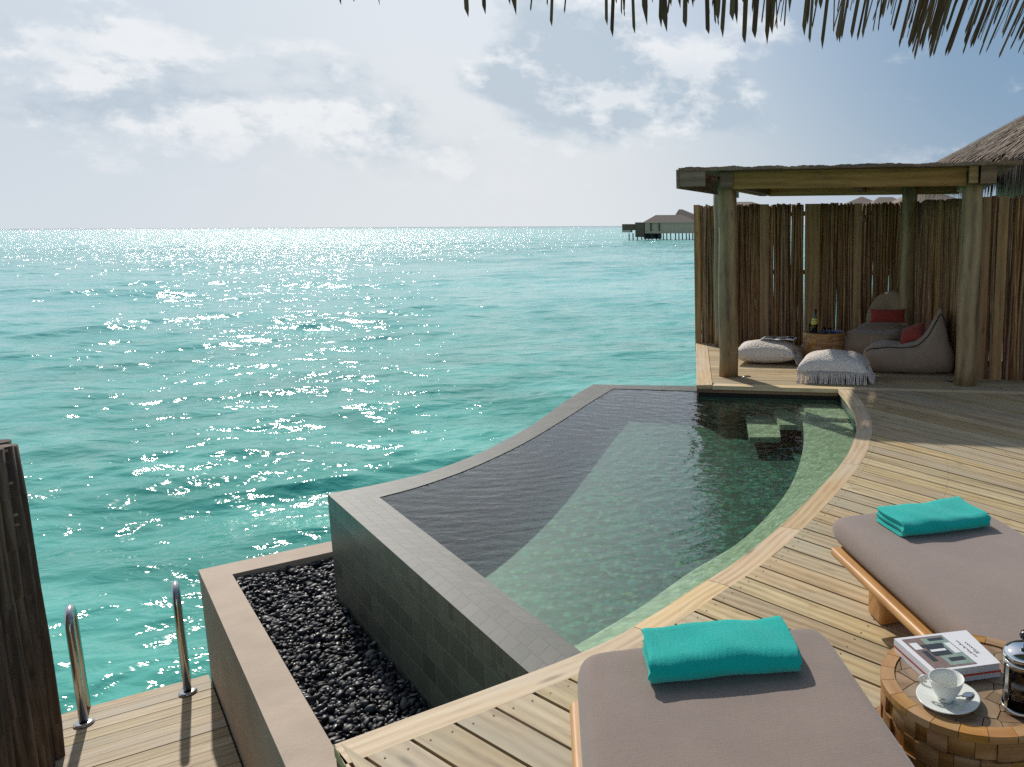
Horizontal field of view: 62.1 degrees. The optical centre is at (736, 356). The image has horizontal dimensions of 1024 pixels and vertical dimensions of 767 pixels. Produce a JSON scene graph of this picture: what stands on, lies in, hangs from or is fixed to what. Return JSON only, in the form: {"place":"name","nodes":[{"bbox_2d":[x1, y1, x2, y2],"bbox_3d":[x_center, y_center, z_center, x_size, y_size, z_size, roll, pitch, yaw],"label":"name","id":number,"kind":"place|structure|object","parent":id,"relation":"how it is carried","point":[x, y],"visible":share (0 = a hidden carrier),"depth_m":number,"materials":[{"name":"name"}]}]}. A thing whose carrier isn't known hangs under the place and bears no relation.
{"place":"outdoors","nodes":[
{"label":"outdoors","id":0,"kind":"place"},
{"bbox_2d":[55,674,241,766],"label":"deck","id":1,"kind":"structure","parent":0,"point":[166,726],"depth_m":5.10,"materials":[{"name":"grey wood"}]},
{"bbox_2d":[0,439,64,766],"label":"log screen","id":2,"kind":"object","parent":1,"relation":"on","point":[31,730],"visible":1,"depth_m":4.52,"materials":[{"name":"brown wood"}]},
{"bbox_2d":[64,604,94,728],"bbox_3d":[-4.247,2.765,5.344,0.110,2.370,0.296,-5,10,-27],"label":"ladder handrail","id":3,"kind":"object","parent":1,"relation":"attached to","point":[77,662],"visible":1,"depth_m":5.15,"materials":[{"name":"metal"}]},
{"bbox_2d":[171,580,196,696],"bbox_3d":[-3.810,2.707,5.687,0.110,2.370,0.296,-5,10,-27],"label":"ladder handrail","id":4,"kind":"object","parent":1,"relation":"attached to","point":[188,690],"visible":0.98,"depth_m":5.47,"materials":[{"name":"metal"}]},
{"bbox_2d":[0,225,888,713],"bbox_3d":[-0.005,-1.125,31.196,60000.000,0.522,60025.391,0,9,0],"label":"sea","id":5,"kind":"structure","parent":0,"point":[182,405],"depth_m":22.10,"materials":[{"name":"liquid"}]},
{"bbox_2d":[198,541,404,766],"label":"planter","id":6,"kind":"object","parent":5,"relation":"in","point":[271,719],"visible":0.36,"depth_m":4.58,"materials":[{"name":"beige paint"}]},
{"bbox_2d":[236,557,428,746],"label":"pebbles","id":7,"kind":"object","parent":6,"relation":"in","point":[349,665],"visible":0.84,"depth_m":4.63,"materials":[{"name":"black stone"}]},
{"bbox_2d":[327,384,856,709],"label":"infinity pool","id":8,"kind":"structure","parent":5,"relation":"on","point":[592,516],"depth_m":5.62,"materials":[{"name":"liquid"}]},
{"bbox_2d":[622,209,693,239],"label":"overwater villa","id":9,"kind":"object","parent":5,"relation":"in","point":[678,222],"visible":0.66,"depth_m":222.28,"materials":[{"name":"beige wood"}]},
{"bbox_2d":[334,389,1023,766],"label":"pool deck","id":10,"kind":"structure","parent":5,"relation":"on","point":[918,447],"depth_m":3.65,"materials":[{"name":"brown wood"}]},
{"bbox_2d":[570,628,914,766],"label":"daybed","id":11,"kind":"object","parent":10,"relation":"on","point":[818,710],"visible":0.95,"depth_m":2.02,"materials":[{"name":"beige fabric"}]},
{"bbox_2d":[641,615,801,683],"bbox_3d":[-0.047,0.820,2.268,0.435,0.081,0.231,-2,9,-8],"label":"folded towel","id":12,"kind":"object","parent":11,"relation":"on","point":[697,650],"visible":1,"depth_m":2.20,"materials":[{"name":"teal fabric"}]},
{"bbox_2d":[831,513,1023,691],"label":"daybed","id":13,"kind":"object","parent":10,"relation":"on","point":[970,581],"visible":0.76,"depth_m":2.90,"materials":[{"name":"beige fabric"}]},
{"bbox_2d":[876,496,990,536],"bbox_3d":[0.804,0.654,3.301,0.410,0.070,0.240,-3,10,-15],"label":"folded towel","id":14,"kind":"object","parent":13,"relation":"on","point":[955,513],"visible":1,"depth_m":3.24,"materials":[{"name":"teal fabric"}]},
{"bbox_2d":[877,634,1023,766],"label":"block table","id":15,"kind":"object","parent":10,"relation":"on","point":[988,731],"visible":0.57,"depth_m":2.00,"materials":[{"name":"brown wood"}]},
{"bbox_2d":[894,645,1000,680],"bbox_3d":[0.581,0.841,2.233,0.227,0.021,0.186,-2,9,-12],"label":"book","id":16,"kind":"object","parent":15,"relation":"on","point":[967,677],"visible":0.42,"depth_m":2.16,"materials":[{"name":"white paper"}]},
{"bbox_2d":[894,630,999,675],"bbox_3d":[0.579,0.821,2.228,0.226,0.020,0.185,-2,9,-12],"label":"book","id":17,"kind":"object","parent":16,"relation":"on","point":[964,652],"visible":0.99,"depth_m":2.21,"materials":[{"name":"white paper"}]},
{"bbox_2d":[916,680,979,714],"bbox_3d":[0.539,0.872,2.053,0.159,0.018,0.159,0,9,0],"label":"saucer","id":18,"kind":"object","parent":15,"relation":"on","point":[927,697],"visible":0.73,"depth_m":2.04,"materials":[{"name":"white ceramic"}]},
{"bbox_2d":[919,668,964,703],"bbox_3d":[0.531,0.845,2.057,0.089,0.060,0.099,-7,11,-36],"label":"tea cup","id":19,"kind":"object","parent":18,"relation":"on","point":[947,684],"visible":0.99,"depth_m":2.06,"materials":[{"name":"white ceramic"}]},
{"bbox_2d":[939,692,973,701],"bbox_3d":[0.559,0.864,2.045,0.103,0.008,0.022,-4,10,-20],"label":"teaspoon","id":20,"kind":"object","parent":18,"relation":"on","point":[967,694],"visible":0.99,"depth_m":2.05,"materials":[{"name":"metal"}]},
{"bbox_2d":[1000,630,1023,718],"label":"coffee press","id":21,"kind":"object","parent":15,"relation":"on","point":[1012,701],"visible":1,"depth_m":1.99,"materials":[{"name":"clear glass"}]},
{"bbox_2d":[737,202,757,205],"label":"overwater villa","id":22,"kind":"object","parent":5,"relation":"in","point":[744,203],"visible":0.1,"depth_m":189.24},
{"bbox_2d":[843,197,871,210],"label":"overwater villa","id":23,"kind":"object","parent":5,"relation":"in","point":[863,200],"visible":0.1,"depth_m":129.97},
{"bbox_2d":[696,343,1023,403],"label":"gazebo platform","id":24,"kind":"structure","parent":5,"relation":"in","point":[773,380],"depth_m":8.24,"materials":[{"name":"brown wood"}]},
{"bbox_2d":[738,339,802,365],"bbox_3d":[0.390,-0.071,9.528,0.802,0.272,0.580,1,9,10],"label":"floor pillow","id":25,"kind":"object","parent":24,"relation":"on","point":[767,351],"visible":0.96,"depth_m":9.31,"materials":[{"name":"white fabric"}]},
{"bbox_2d":[760,336,796,340],"bbox_3d":[0.499,-0.218,9.509,0.400,0.018,0.260,2,10,14],"label":"open magazine","id":26,"kind":"object","parent":25,"relation":"on","point":[781,338],"visible":1,"depth_m":9.50,"materials":[{"name":"white paper"}]},
{"bbox_2d":[694,202,898,352],"bbox_3d":[0.786,-1.027,10.761,2.745,2.021,0.123,1,9,11],"label":"stick fence","id":27,"kind":"object","parent":24,"relation":"on","point":[851,249],"visible":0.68,"depth_m":10.69,"materials":[{"name":"brown wood"}]},
{"bbox_2d":[802,329,844,358],"bbox_3d":[1.054,-0.136,9.727,0.530,0.329,0.522,0,9,0],"label":"block table","id":28,"kind":"object","parent":24,"relation":"on","point":[817,340],"visible":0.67,"depth_m":9.51,"materials":[{"name":"brown wood"}]},
{"bbox_2d":[809,323,817,332],"bbox_3d":[0.923,-0.342,9.661,0.122,0.099,0.122,0,9,0],"label":"ice bucket","id":29,"kind":"object","parent":28,"relation":"on","point":[810,326],"visible":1,"depth_m":9.63,"materials":[{"name":"clear glass"}]},
{"bbox_2d":[811,309,817,331],"bbox_3d":[0.937,-0.432,9.649,0.075,0.277,0.075,5,9,-1],"label":"wine bottle","id":30,"kind":"object","parent":29,"relation":"in","point":[814,321],"visible":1,"depth_m":9.62,"materials":[{"name":"green glass"}]},
{"bbox_2d":[796,349,875,384],"bbox_3d":[1.054,0.082,8.444,0.802,0.312,0.647,2,9,12],"label":"floor pillow","id":31,"kind":"object","parent":24,"relation":"on","point":[823,366],"visible":1,"depth_m":8.25,"materials":[{"name":"white fabric"}]},
{"bbox_2d":[676,160,1022,386],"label":"gazebo","id":32,"kind":"object","parent":24,"relation":"on","point":[970,181],"visible":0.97,"depth_m":8.04,"materials":[{"name":"brown wood"}]},
{"bbox_2d":[844,290,908,354],"bbox_3d":[1.769,-0.392,9.889,0.792,0.776,1.110,5,10,28],"label":"beanbag chair","id":33,"kind":"object","parent":24,"relation":"on","point":[860,338],"visible":0.45,"depth_m":9.78,"materials":[{"name":"fabric"}]},
{"bbox_2d":[870,309,905,322],"bbox_3d":[1.818,-0.489,9.668,0.420,0.170,0.100,1,-9,6],"label":"scatter cushion","id":34,"kind":"object","parent":33,"relation":"on","point":[888,315],"visible":1,"depth_m":9.63,"materials":[{"name":"red fabric"}]},
{"bbox_2d":[863,308,954,372],"bbox_3d":[1.909,-0.200,8.919,0.980,0.709,0.671,2,9,12],"label":"beanbag chair","id":35,"kind":"object","parent":24,"relation":"on","point":[930,350],"visible":0.94,"depth_m":8.66,"materials":[{"name":"fabric"}]},
{"bbox_2d":[900,323,924,343],"bbox_3d":[1.959,-0.256,8.977,0.280,0.120,0.260,-18,34,31],"label":"scatter cushion","id":36,"kind":"object","parent":35,"relation":"on","point":[912,333],"visible":0.94,"depth_m":8.92,"materials":[{"name":"red fabric"}]},
{"bbox_2d":[897,198,961,372],"bbox_3d":[2.297,-0.817,9.430,0.124,2.022,2.274,-2,9,-9],"label":"stick fence","id":37,"kind":"object","parent":24,"relation":"on","point":[937,245],"visible":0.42,"depth_m":9.20,"materials":[{"name":"brown wood"}]},
{"bbox_2d":[976,195,1023,380],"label":"stick fence","id":38,"kind":"object","parent":24,"relation":"on","point":[1001,311],"visible":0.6,"depth_m":8.26,"materials":[{"name":"brown wood"}]},
{"bbox_2d":[870,197,895,231],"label":"overwater villa","id":39,"kind":"object","parent":5,"relation":"in","point":[883,199],"visible":0.08,"depth_m":126.55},
{"bbox_2d":[892,194,953,202],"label":"overwater villa","id":40,"kind":"object","parent":5,"relation":"in","point":[898,200],"visible":0.05,"depth_m":105.09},
{"bbox_2d":[917,115,1023,281],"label":"thatched villa","id":41,"kind":"object","parent":5,"relation":"in","point":[1007,143],"visible":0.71,"depth_m":9.83,"materials":[{"name":"beige wicker"}]},
{"bbox_2d":[0,0,1023,228],"label":"sky","id":42,"kind":"structure","parent":0,"point":[114,113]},
{"bbox_2d":[339,0,1023,59],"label":"thatched eave","id":43,"kind":"object","parent":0,"point":[940,11],"visible":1,"depth_m":1.88,"materials":[{"name":"brown plant"}]},
{"bbox_2d":[820,330,842,332],"bbox_3d":[1.144,-0.302,9.658,0.260,0.019,0.160,2,9,12],"label":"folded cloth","id":44,"kind":"object","parent":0,"point":[836,331],"visible":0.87,"depth_m":9.64,"materials":[{"name":"blue fabric"}]}
]}

